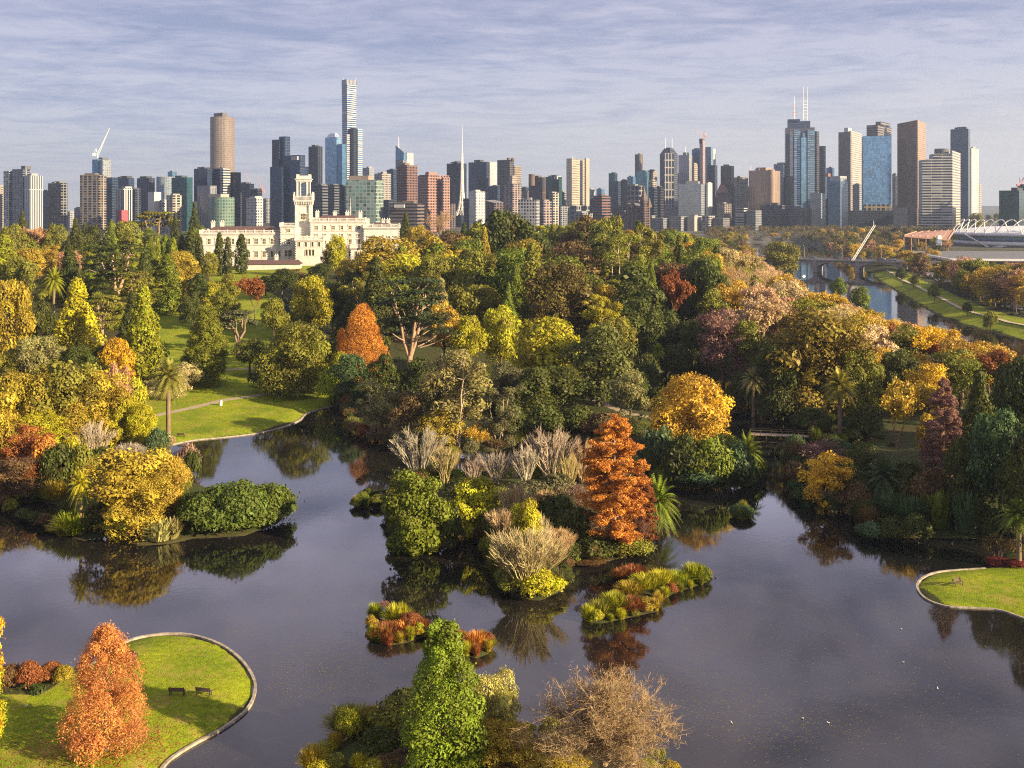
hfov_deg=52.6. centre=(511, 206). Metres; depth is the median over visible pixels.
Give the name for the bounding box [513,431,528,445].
twiggy bush
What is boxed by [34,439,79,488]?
shrub
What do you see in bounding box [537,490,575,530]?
shrub
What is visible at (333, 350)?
broadleaf tree
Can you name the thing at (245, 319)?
umbrella pine
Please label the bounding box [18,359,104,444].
evergreen tree
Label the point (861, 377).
evergreen tree
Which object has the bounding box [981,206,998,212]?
hills
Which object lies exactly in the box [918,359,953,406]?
golden tree
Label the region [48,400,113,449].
autumn tree
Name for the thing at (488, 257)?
evergreen tree
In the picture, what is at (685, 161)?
office tower
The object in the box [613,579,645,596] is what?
reed clump
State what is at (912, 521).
shrub
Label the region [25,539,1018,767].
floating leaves
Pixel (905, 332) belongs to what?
golden tree
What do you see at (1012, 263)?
autumn tree
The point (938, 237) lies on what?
trestle tower
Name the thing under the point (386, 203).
office block
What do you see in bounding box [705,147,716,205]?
glass tower
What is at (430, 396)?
gum tree
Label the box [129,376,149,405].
shrub
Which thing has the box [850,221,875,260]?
leaning mast
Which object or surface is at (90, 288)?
evergreen tree
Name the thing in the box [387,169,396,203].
office tower
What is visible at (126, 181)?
apartment tower
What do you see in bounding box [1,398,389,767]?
fallen leaves
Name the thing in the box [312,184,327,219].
office tower
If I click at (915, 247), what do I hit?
autumn tree
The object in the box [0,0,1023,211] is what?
sky
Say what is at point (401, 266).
broadleaf tree
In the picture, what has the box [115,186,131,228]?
apartment tower
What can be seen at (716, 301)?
broadleaf tree
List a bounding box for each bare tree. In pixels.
[419,210,455,235]
[503,662,694,767]
[721,264,758,287]
[721,265,747,281]
[724,261,739,278]
[728,275,752,298]
[751,267,783,284]
[787,302,811,325]
[818,307,849,321]
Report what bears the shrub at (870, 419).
on the ground
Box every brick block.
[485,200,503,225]
[594,194,610,224]
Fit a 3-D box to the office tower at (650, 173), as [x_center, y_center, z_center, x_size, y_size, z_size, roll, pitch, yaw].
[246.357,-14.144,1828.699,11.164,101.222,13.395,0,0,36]
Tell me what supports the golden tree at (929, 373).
on the ground
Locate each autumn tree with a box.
[0,277,37,375]
[0,368,60,446]
[0,391,9,428]
[0,407,29,472]
[0,423,56,474]
[0,456,42,498]
[11,246,46,281]
[18,227,47,246]
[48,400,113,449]
[55,250,81,269]
[58,368,131,447]
[68,446,182,538]
[99,471,176,543]
[104,362,134,399]
[155,250,201,298]
[234,275,265,326]
[289,269,307,280]
[320,245,333,278]
[334,258,356,281]
[343,235,421,288]
[386,391,426,440]
[403,224,433,252]
[418,406,465,451]
[432,230,463,249]
[436,247,476,273]
[504,237,545,262]
[548,241,606,283]
[557,212,595,252]
[623,229,633,258]
[624,233,647,259]
[650,269,687,310]
[654,262,699,322]
[659,226,678,231]
[660,266,695,311]
[693,307,751,382]
[720,235,732,239]
[734,238,744,245]
[734,245,750,250]
[739,245,756,255]
[765,296,799,337]
[785,298,836,313]
[809,295,823,303]
[818,228,825,236]
[826,242,833,251]
[833,241,841,251]
[837,239,845,252]
[842,247,854,256]
[845,232,858,239]
[853,308,885,319]
[856,251,865,258]
[864,240,875,251]
[868,229,878,235]
[873,245,893,264]
[875,321,923,339]
[882,251,898,265]
[903,229,911,236]
[909,253,932,276]
[909,352,934,372]
[913,241,919,250]
[914,408,948,469]
[915,241,926,249]
[919,340,975,361]
[929,236,937,242]
[940,260,958,288]
[944,242,952,250]
[945,255,973,288]
[954,257,998,300]
[954,267,971,294]
[960,271,981,297]
[976,264,1011,306]
[977,347,1016,375]
[986,269,1014,308]
[992,268,1023,313]
[993,270,1014,311]
[995,263,1016,270]
[1002,261,1018,265]
[1015,261,1023,269]
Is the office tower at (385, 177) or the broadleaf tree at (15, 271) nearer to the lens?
the broadleaf tree at (15, 271)
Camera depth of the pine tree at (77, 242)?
462.06 m
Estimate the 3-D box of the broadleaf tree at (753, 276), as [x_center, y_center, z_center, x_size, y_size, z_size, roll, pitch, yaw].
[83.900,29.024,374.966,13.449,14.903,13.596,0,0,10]
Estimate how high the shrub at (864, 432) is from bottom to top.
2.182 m
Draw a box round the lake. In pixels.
[0,365,1023,767]
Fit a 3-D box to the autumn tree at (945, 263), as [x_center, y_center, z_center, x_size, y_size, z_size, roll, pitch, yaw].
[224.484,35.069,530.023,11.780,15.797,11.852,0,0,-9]
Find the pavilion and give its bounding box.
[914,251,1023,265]
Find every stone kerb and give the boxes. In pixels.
[86,632,256,767]
[167,405,333,445]
[916,567,1023,618]
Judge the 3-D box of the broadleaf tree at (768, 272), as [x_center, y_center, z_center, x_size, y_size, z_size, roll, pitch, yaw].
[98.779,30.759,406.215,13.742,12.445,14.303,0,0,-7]
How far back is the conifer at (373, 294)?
295.00 m
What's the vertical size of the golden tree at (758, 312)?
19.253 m
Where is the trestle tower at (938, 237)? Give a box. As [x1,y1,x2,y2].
[935,235,941,249]
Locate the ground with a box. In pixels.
[0,213,1023,767]
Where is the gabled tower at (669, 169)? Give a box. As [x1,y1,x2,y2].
[660,143,677,208]
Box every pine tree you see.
[16,211,27,230]
[43,320,71,361]
[59,216,85,271]
[66,268,91,325]
[81,222,90,238]
[82,241,95,271]
[91,260,103,288]
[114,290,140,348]
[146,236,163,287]
[170,212,180,244]
[188,200,201,230]
[329,300,359,343]
[399,212,413,245]
[461,222,468,236]
[500,261,534,333]
[501,282,519,352]
[643,262,666,331]
[671,233,687,262]
[676,243,682,263]
[958,367,998,505]
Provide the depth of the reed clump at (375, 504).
154.46 m
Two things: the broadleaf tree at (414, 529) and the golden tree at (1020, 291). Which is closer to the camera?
the broadleaf tree at (414, 529)
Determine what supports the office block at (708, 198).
on the ground
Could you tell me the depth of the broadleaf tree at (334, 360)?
238.54 m
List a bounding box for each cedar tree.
[69,244,151,312]
[88,294,123,344]
[110,270,161,308]
[365,277,465,375]
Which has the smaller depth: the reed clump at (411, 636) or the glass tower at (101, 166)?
the reed clump at (411, 636)
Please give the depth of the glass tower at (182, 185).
1484.38 m
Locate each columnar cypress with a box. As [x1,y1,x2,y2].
[128,247,136,269]
[135,244,139,268]
[155,238,161,280]
[161,234,168,262]
[168,237,178,252]
[177,235,184,266]
[182,229,197,274]
[194,237,203,272]
[214,232,225,275]
[223,236,232,275]
[234,233,248,273]
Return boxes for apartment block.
[68,211,73,227]
[148,192,165,233]
[166,194,181,234]
[504,175,521,221]
[522,191,528,199]
[540,200,551,233]
[549,192,558,224]
[559,206,569,226]
[573,211,592,223]
[648,180,656,199]
[717,202,731,226]
[734,176,747,226]
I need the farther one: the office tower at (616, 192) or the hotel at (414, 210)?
the office tower at (616, 192)
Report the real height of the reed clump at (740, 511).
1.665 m
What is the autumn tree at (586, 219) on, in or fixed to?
on the ground
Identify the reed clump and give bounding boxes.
[45,505,92,535]
[46,517,72,535]
[294,741,326,767]
[315,699,386,741]
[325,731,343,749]
[344,418,356,429]
[345,410,354,417]
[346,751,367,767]
[361,495,370,507]
[365,602,383,618]
[366,624,385,638]
[367,624,376,638]
[371,499,378,507]
[374,632,382,642]
[380,600,414,622]
[381,631,395,645]
[389,619,426,636]
[392,629,406,642]
[404,626,416,640]
[407,616,431,632]
[424,461,439,478]
[431,436,443,454]
[460,630,467,642]
[461,628,491,647]
[463,639,471,655]
[469,642,482,655]
[473,522,495,539]
[478,536,495,558]
[482,639,494,651]
[483,637,499,647]
[484,542,494,562]
[485,398,496,415]
[486,549,503,577]
[516,460,525,477]
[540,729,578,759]
[548,566,571,586]
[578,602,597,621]
[586,597,617,616]
[595,589,630,610]
[606,614,615,621]
[610,567,632,579]
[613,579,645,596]
[614,607,627,619]
[617,563,650,577]
[617,593,647,612]
[628,414,639,424]
[628,571,665,590]
[644,567,679,587]
[652,597,660,610]
[653,591,664,603]
[659,586,671,596]
[665,567,696,584]
[676,582,686,591]
[678,560,711,580]
[686,579,694,587]
[695,575,704,584]
[734,508,744,518]
[738,499,750,505]
[785,479,801,495]
[792,486,822,507]
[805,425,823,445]
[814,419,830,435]
[828,412,836,427]
[835,430,851,441]
[845,499,870,523]
[915,512,931,534]
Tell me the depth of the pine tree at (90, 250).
443.52 m
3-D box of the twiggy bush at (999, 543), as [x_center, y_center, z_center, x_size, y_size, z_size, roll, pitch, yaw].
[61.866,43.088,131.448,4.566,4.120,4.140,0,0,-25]
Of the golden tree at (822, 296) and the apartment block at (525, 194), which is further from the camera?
the apartment block at (525, 194)
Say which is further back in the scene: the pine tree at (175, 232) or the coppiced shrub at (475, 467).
the pine tree at (175, 232)
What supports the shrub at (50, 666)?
on the ground
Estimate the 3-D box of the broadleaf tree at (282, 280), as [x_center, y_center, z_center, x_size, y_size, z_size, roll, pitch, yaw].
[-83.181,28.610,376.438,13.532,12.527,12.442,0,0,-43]
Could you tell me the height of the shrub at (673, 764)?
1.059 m
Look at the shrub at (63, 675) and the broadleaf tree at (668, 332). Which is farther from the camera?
the broadleaf tree at (668, 332)
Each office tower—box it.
[0,185,3,229]
[43,190,47,228]
[137,176,154,229]
[168,171,176,177]
[241,182,253,225]
[250,188,261,196]
[270,136,304,228]
[305,167,307,195]
[308,145,322,193]
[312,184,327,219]
[374,172,390,199]
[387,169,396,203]
[397,163,417,203]
[447,161,466,226]
[468,160,496,197]
[488,185,500,200]
[497,158,520,201]
[529,174,545,199]
[546,175,561,205]
[609,172,616,203]
[613,181,620,205]
[621,179,629,205]
[648,169,654,180]
[649,187,656,217]
[652,171,656,180]
[657,186,663,217]
[678,147,692,183]
[692,163,697,180]
[749,167,779,210]
[774,162,785,204]
[826,167,834,198]
[838,128,861,225]
[892,173,896,206]
[897,120,925,227]
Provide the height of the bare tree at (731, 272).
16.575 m
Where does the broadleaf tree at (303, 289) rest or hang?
on the ground
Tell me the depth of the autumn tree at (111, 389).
188.14 m
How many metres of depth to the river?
521.77 m
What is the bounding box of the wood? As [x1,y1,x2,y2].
[704,224,997,253]
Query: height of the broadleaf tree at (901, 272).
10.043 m
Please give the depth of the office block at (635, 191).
1555.32 m
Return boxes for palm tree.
[42,266,66,320]
[66,470,92,534]
[144,357,188,435]
[645,473,682,537]
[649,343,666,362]
[735,429,766,482]
[737,366,768,416]
[820,366,860,433]
[865,451,899,498]
[992,496,1023,563]
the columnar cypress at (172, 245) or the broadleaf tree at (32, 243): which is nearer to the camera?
the columnar cypress at (172, 245)
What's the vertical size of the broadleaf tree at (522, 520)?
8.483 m
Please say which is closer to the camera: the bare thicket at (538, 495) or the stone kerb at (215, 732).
the stone kerb at (215, 732)
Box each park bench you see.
[168,687,185,695]
[195,686,212,695]
[952,577,963,586]
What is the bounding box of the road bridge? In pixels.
[754,255,938,272]
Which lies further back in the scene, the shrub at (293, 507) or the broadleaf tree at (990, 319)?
the broadleaf tree at (990, 319)
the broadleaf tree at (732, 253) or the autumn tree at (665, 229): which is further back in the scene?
the autumn tree at (665, 229)
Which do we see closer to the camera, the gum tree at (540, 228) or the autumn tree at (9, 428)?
the autumn tree at (9, 428)
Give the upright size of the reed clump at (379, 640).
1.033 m
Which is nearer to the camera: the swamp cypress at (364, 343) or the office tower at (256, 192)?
the swamp cypress at (364, 343)
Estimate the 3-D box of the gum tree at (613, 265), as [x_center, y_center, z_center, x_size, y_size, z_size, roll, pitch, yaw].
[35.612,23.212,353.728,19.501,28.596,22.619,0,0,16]
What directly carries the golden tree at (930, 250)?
on the ground
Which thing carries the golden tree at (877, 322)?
on the ground
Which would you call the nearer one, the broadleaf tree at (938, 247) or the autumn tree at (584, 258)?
the autumn tree at (584, 258)
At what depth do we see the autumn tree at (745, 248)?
761.25 m
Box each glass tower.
[92,157,117,230]
[172,175,192,230]
[325,133,345,184]
[627,176,635,185]
[636,170,648,199]
[692,148,699,180]
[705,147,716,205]
[850,122,892,228]
[950,127,969,227]
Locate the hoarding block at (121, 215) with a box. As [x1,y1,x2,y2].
[116,210,127,229]
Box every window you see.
[262,250,266,257]
[270,250,273,257]
[286,238,290,244]
[356,238,360,245]
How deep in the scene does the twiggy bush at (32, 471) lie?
158.85 m
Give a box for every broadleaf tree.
[0,223,29,255]
[0,669,7,738]
[4,255,41,291]
[21,298,55,337]
[27,240,47,269]
[42,222,69,266]
[80,224,105,256]
[92,345,118,369]
[103,219,143,257]
[104,266,141,302]
[143,377,164,399]
[155,367,192,399]
[173,362,203,390]
[176,294,205,328]
[182,272,213,302]
[184,230,199,253]
[185,227,198,250]
[199,252,219,280]
[199,280,220,305]
[208,291,240,328]
[212,273,241,298]
[229,337,269,373]
[256,276,276,297]
[260,297,290,335]
[262,268,299,300]
[286,301,314,324]
[289,272,336,334]
[306,263,334,280]
[311,339,341,372]
[315,279,354,330]
[325,233,347,278]
[328,351,346,367]
[336,268,362,303]
[362,353,402,415]
[380,467,457,555]
[382,254,424,305]
[383,274,418,327]
[392,356,441,409]
[409,251,460,309]
[411,237,430,253]
[423,241,448,256]
[437,247,502,298]
[440,229,458,235]
[445,475,501,540]
[446,282,481,331]
[447,315,488,366]
[451,219,485,244]
[453,236,483,259]
[460,371,494,409]
[461,207,508,265]
[476,245,530,299]
[479,304,522,373]
[485,361,523,397]
[490,209,537,254]
[504,366,559,421]
[508,313,583,377]
[508,498,542,558]
[514,220,554,257]
[534,253,587,296]
[535,231,557,254]
[539,364,595,412]
[541,252,556,259]
[558,323,640,406]
[567,226,590,241]
[588,213,625,256]
[599,279,620,289]
[601,314,637,357]
[610,263,666,320]
[611,367,650,417]
[616,258,662,292]
[619,297,661,358]
[648,307,685,368]
[654,243,673,262]
[655,229,689,250]
[670,248,693,257]
[675,250,734,290]
[680,232,695,242]
[682,256,729,332]
[685,238,726,253]
[693,236,704,241]
[694,286,734,337]
[706,247,713,253]
[719,247,741,281]
[727,241,735,248]
[728,319,769,373]
[731,266,762,297]
[749,262,766,272]
[752,269,775,287]
[763,240,802,274]
[769,278,810,300]
[828,277,848,297]
[838,439,884,490]
[844,237,857,246]
[848,285,870,309]
[863,250,871,258]
[876,347,924,398]
[883,323,935,362]
[885,231,892,239]
[887,317,910,324]
[894,267,907,283]
[905,252,930,271]
[907,275,920,285]
[923,239,930,248]
[927,285,941,302]
[931,348,991,408]
[932,245,945,250]
[932,261,948,283]
[938,258,948,285]
[941,432,991,503]
[950,269,967,294]
[961,302,972,316]
[962,406,1023,526]
[968,212,986,226]
[968,214,985,227]
[982,311,999,329]
[985,215,993,222]
[986,355,1023,431]
[994,448,1023,543]
[1003,429,1023,510]
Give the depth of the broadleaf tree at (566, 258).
334.36 m
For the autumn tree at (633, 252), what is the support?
on the ground
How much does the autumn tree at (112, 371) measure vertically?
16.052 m
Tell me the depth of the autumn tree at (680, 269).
325.46 m
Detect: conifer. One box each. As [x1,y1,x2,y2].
[0,232,23,281]
[48,276,106,364]
[56,244,84,303]
[104,219,119,268]
[122,283,169,384]
[136,247,154,294]
[149,253,185,315]
[180,304,229,388]
[282,297,293,323]
[355,254,396,350]
[396,245,410,263]
[397,617,491,767]
[425,277,453,346]
[480,226,490,256]
[516,241,550,317]
[549,224,560,254]
[633,220,641,233]
[683,235,688,243]
[696,238,705,257]
[713,245,725,274]
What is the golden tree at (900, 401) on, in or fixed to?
on the ground
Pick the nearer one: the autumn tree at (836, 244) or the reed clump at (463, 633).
the reed clump at (463, 633)
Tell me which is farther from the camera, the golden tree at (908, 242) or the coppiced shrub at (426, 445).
the golden tree at (908, 242)
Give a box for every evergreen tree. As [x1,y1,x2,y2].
[0,348,32,392]
[3,407,71,445]
[13,335,66,388]
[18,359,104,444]
[33,276,63,307]
[34,234,64,260]
[59,344,97,373]
[81,268,104,298]
[91,289,124,330]
[101,394,144,447]
[125,402,157,446]
[251,320,332,401]
[327,352,370,409]
[438,254,470,300]
[458,283,502,330]
[465,665,521,760]
[474,253,503,309]
[523,259,597,345]
[544,223,565,232]
[553,271,604,322]
[557,220,595,261]
[674,318,713,372]
[753,339,804,419]
[759,308,877,416]
[841,347,885,418]
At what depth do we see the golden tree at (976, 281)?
445.23 m
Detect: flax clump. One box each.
[134,523,153,540]
[141,518,180,541]
[162,515,186,539]
[857,499,891,522]
[865,488,904,516]
[878,511,902,525]
[887,493,930,521]
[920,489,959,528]
[943,487,991,533]
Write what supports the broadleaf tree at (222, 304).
on the ground
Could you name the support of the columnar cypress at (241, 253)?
on the ground
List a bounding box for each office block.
[74,207,79,226]
[197,186,234,228]
[246,196,262,225]
[263,198,269,222]
[327,184,338,214]
[339,185,345,214]
[346,176,382,224]
[383,200,392,222]
[419,172,449,231]
[450,204,455,227]
[463,190,484,229]
[518,198,539,231]
[562,191,565,205]
[589,199,593,220]
[596,188,604,195]
[611,204,625,216]
[616,210,625,229]
[628,184,642,203]
[650,215,668,230]
[664,207,677,217]
[669,216,686,230]
[678,181,704,229]
[687,215,700,230]
[702,216,714,230]
[706,182,711,215]
[712,200,715,217]
[713,218,729,227]
[731,201,748,226]
[735,208,747,228]
[746,210,761,229]
[760,203,784,228]
[785,205,800,228]
[801,207,811,228]
[810,192,825,227]
[826,173,847,228]
[826,199,827,225]
[852,183,861,209]
[892,206,907,226]
[999,188,1023,225]
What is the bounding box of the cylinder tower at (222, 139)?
[210,113,234,171]
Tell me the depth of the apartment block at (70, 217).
1702.18 m
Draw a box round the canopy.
[903,229,954,249]
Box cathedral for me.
[626,187,651,230]
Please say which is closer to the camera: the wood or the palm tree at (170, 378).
the palm tree at (170, 378)
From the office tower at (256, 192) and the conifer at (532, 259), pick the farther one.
the office tower at (256, 192)
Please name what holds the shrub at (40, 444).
on the ground
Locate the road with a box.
[917,270,1023,312]
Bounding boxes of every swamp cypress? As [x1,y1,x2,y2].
[52,620,152,767]
[335,328,349,353]
[336,302,394,386]
[574,412,651,544]
[629,472,658,543]
[918,377,962,498]
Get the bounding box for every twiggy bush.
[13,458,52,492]
[162,435,176,453]
[314,737,337,753]
[342,408,356,415]
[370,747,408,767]
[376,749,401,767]
[378,600,390,609]
[384,436,399,446]
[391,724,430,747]
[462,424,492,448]
[484,438,505,451]
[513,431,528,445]
[548,423,564,433]
[557,482,590,507]
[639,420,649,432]
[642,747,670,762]
[669,425,713,438]
[782,440,803,456]
[795,435,851,467]
[980,531,1015,556]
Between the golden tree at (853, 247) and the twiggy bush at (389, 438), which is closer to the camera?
the twiggy bush at (389, 438)
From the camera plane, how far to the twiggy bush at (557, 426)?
203.22 m
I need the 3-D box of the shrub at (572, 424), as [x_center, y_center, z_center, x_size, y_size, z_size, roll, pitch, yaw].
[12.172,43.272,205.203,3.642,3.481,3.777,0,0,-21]
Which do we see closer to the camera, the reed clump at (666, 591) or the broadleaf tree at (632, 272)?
the reed clump at (666, 591)
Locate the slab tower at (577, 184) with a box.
[563,158,588,222]
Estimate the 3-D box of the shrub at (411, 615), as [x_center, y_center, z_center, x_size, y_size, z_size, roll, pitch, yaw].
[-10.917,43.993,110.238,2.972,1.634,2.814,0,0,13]
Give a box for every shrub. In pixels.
[0,486,32,497]
[0,495,10,506]
[0,662,23,690]
[0,710,2,728]
[1,498,19,513]
[13,489,27,499]
[13,507,32,519]
[13,659,45,689]
[23,510,41,521]
[26,486,43,499]
[29,434,60,481]
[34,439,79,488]
[34,661,65,682]
[35,513,53,525]
[36,478,71,500]
[39,492,50,499]
[45,522,54,529]
[51,664,75,683]
[54,500,72,513]
[56,496,71,502]
[61,434,80,472]
[61,440,101,491]
[64,421,116,449]
[81,501,108,529]
[91,443,113,482]
[100,503,141,535]
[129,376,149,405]
[142,426,172,453]
[166,466,193,492]
[174,490,198,516]
[176,491,217,530]
[177,441,201,473]
[183,447,201,480]
[194,507,247,536]
[196,478,271,532]
[197,486,221,497]
[219,487,270,529]
[239,503,288,529]
[247,363,288,390]
[255,482,297,511]
[276,494,297,519]
[302,752,343,767]
[315,365,345,405]
[327,750,347,767]
[333,705,362,738]
[339,393,354,404]
[339,399,356,412]
[342,416,358,423]
[346,421,359,432]
[349,497,360,507]
[354,493,371,503]
[355,422,369,436]
[356,722,398,757]
[356,753,399,767]
[361,390,378,404]
[361,705,385,726]
[363,488,372,495]
[365,615,378,625]
[366,691,440,730]
[367,619,405,639]
[370,494,386,503]
[376,610,383,619]
[377,489,385,493]
[386,523,398,536]
[388,424,449,471]
[389,686,414,705]
[396,611,421,625]
[413,622,425,634]
[415,471,424,477]
[416,468,434,480]
[425,744,452,767]
[428,443,461,483]
[431,498,465,545]
[434,539,445,552]
[441,476,471,497]
[442,537,456,549]
[444,446,459,453]
[445,469,464,479]
[448,739,478,767]
[449,528,463,546]
[460,438,479,455]
[461,456,484,477]
[464,469,481,476]
[466,734,500,767]
[472,507,502,536]
[476,451,515,483]
[477,536,489,547]
[478,717,547,767]
[479,483,508,508]
[480,471,489,477]
[482,631,494,640]
[494,403,530,437]
[494,566,507,580]
[495,570,508,590]
[497,569,520,593]
[500,470,511,477]
[502,433,516,448]
[506,479,555,499]
[506,580,524,594]
[508,445,540,480]
[513,566,567,598]
[522,424,581,476]
[523,721,536,734]
[524,403,566,432]
[526,431,537,441]
[529,466,541,477]
[534,428,547,438]
[534,512,550,531]
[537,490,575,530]
[537,750,591,767]
[538,716,562,737]
[540,471,576,495]
[546,541,582,563]
[552,568,574,585]
[553,504,593,538]
[555,453,580,494]
[556,556,575,565]
[557,563,571,571]
[560,403,598,432]
[565,421,579,432]
[569,551,580,562]
[570,438,591,483]
[570,533,618,561]
[572,473,579,480]
[575,556,609,566]
[578,381,613,409]
[578,417,596,435]
[580,541,602,558]
[590,410,613,429]
[590,609,604,621]
[597,543,613,556]
[608,536,657,558]
[627,420,646,433]
[629,608,640,615]
[633,350,660,369]
[633,370,649,404]
[635,360,665,395]
[636,423,682,472]
[637,758,662,767]
[639,448,661,474]
[639,596,656,608]
[643,504,661,534]
[647,386,669,410]
[648,463,667,482]
[659,429,708,484]
[661,759,680,767]
[663,342,694,374]
[665,461,723,488]
[666,582,678,593]
[667,470,687,486]
[684,432,735,488]
[699,565,711,579]
[712,432,737,444]
[718,439,758,483]
[718,474,732,484]
[724,370,759,408]
[729,504,755,517]
[730,469,749,485]
[742,469,755,481]
[752,445,765,455]
[755,454,768,475]
[761,385,800,420]
[780,460,806,483]
[781,460,807,473]
[783,434,806,443]
[785,451,806,464]
[786,438,804,447]
[786,441,800,452]
[787,479,804,486]
[788,486,801,498]
[789,404,833,431]
[807,418,825,431]
[817,497,840,513]
[819,433,839,442]
[825,438,844,449]
[832,440,845,451]
[833,413,850,430]
[833,479,874,506]
[835,442,856,453]
[835,462,873,501]
[841,428,863,441]
[841,502,853,517]
[847,403,886,437]
[853,520,884,540]
[854,502,880,532]
[855,428,869,439]
[877,516,911,542]
[885,457,923,496]
[901,509,934,542]
[906,464,947,500]
[906,496,927,517]
[978,505,1015,539]
[984,556,1010,566]
[1004,558,1023,568]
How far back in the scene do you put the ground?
156.89 m
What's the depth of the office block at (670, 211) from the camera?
1595.69 m
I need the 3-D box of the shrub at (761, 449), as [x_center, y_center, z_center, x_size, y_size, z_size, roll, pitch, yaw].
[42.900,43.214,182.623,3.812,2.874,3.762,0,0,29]
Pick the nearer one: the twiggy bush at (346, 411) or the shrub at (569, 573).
the shrub at (569, 573)
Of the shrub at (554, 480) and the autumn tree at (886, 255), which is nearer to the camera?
the shrub at (554, 480)
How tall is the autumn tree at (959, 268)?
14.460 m
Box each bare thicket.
[115,442,146,459]
[484,506,516,539]
[485,522,571,593]
[497,481,531,530]
[530,487,556,528]
[545,526,577,566]
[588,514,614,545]
[617,514,650,549]
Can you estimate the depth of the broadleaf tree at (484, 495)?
139.82 m
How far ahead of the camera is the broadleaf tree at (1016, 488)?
130.74 m
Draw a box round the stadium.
[953,219,1023,247]
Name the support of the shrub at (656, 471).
on the ground
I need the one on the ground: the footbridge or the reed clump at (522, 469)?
the reed clump at (522, 469)
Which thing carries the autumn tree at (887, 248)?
on the ground
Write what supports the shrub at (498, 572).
on the ground
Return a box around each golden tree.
[0,616,5,677]
[97,336,138,383]
[145,453,192,514]
[428,301,459,366]
[588,282,624,325]
[644,371,734,445]
[683,241,693,247]
[693,250,726,273]
[714,279,749,309]
[722,297,791,349]
[733,253,764,269]
[739,283,782,334]
[739,295,795,336]
[763,273,807,294]
[766,268,783,275]
[796,450,856,508]
[803,290,830,298]
[811,291,849,304]
[811,304,861,320]
[839,303,861,309]
[844,309,889,333]
[845,323,881,352]
[849,244,861,256]
[857,228,866,234]
[857,323,900,365]
[860,313,882,319]
[865,353,884,372]
[870,352,894,400]
[876,347,895,396]
[879,376,937,464]
[882,318,899,325]
[890,239,904,248]
[891,234,901,239]
[892,324,929,349]
[895,250,914,267]
[901,324,960,361]
[902,363,948,418]
[904,239,910,247]
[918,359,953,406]
[925,249,937,257]
[928,264,947,285]
[930,250,941,260]
[935,335,991,402]
[943,264,957,288]
[961,273,976,298]
[965,341,1016,394]
[967,340,1011,385]
[968,266,1009,304]
[1007,272,1023,305]
[1016,286,1023,297]
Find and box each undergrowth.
[5,261,1023,695]
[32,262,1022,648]
[44,263,1019,754]
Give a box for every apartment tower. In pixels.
[4,166,42,229]
[48,181,67,230]
[80,173,105,232]
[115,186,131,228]
[118,176,133,187]
[132,188,140,230]
[156,177,175,199]
[194,167,240,225]
[363,167,373,179]
[589,188,594,199]
[635,153,642,176]
[721,164,733,200]
[819,146,825,192]
[970,147,978,225]
[979,184,980,214]
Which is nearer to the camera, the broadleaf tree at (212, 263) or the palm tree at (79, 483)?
the palm tree at (79, 483)
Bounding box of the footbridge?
[751,428,835,440]
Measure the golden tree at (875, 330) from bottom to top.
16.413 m
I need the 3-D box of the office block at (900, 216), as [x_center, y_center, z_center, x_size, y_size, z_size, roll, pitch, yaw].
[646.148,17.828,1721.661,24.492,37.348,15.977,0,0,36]
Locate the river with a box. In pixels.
[749,242,1023,378]
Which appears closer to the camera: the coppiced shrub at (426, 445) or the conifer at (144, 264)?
the coppiced shrub at (426, 445)
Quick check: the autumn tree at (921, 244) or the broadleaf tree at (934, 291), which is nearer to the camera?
the broadleaf tree at (934, 291)
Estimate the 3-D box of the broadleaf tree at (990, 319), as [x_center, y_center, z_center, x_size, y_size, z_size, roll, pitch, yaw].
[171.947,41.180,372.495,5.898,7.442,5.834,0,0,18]
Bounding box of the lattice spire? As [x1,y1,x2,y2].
[456,145,464,215]
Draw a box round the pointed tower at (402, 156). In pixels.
[396,138,412,168]
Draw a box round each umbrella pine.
[135,210,180,245]
[217,309,259,353]
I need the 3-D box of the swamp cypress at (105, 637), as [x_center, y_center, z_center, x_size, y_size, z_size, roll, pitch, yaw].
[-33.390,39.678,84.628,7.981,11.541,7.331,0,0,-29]
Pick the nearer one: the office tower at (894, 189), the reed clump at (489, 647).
the reed clump at (489, 647)
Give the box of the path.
[884,269,1023,324]
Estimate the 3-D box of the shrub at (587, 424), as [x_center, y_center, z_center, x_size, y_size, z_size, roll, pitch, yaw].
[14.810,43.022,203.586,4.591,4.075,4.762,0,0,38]
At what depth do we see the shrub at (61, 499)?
155.70 m
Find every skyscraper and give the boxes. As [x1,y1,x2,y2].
[342,79,362,179]
[785,87,818,207]
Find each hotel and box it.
[389,201,423,236]
[918,148,959,229]
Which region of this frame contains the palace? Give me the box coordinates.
[199,174,400,269]
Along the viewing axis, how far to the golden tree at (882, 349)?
238.55 m
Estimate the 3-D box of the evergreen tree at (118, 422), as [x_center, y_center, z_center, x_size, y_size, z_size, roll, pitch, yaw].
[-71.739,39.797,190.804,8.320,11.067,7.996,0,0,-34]
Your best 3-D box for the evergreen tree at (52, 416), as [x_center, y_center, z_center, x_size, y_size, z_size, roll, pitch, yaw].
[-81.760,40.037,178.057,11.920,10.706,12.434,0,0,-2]
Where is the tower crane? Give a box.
[92,128,109,157]
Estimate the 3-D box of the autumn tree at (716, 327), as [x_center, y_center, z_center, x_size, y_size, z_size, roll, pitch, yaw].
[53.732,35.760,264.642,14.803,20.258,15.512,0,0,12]
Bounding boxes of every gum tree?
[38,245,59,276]
[85,252,106,272]
[134,228,162,247]
[337,271,392,313]
[355,378,399,432]
[412,235,471,254]
[414,378,444,429]
[417,348,493,446]
[477,384,526,447]
[534,225,558,235]
[553,227,564,247]
[577,223,621,280]
[579,294,625,332]
[592,232,645,281]
[632,223,665,262]
[641,256,672,271]
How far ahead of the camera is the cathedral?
1354.36 m

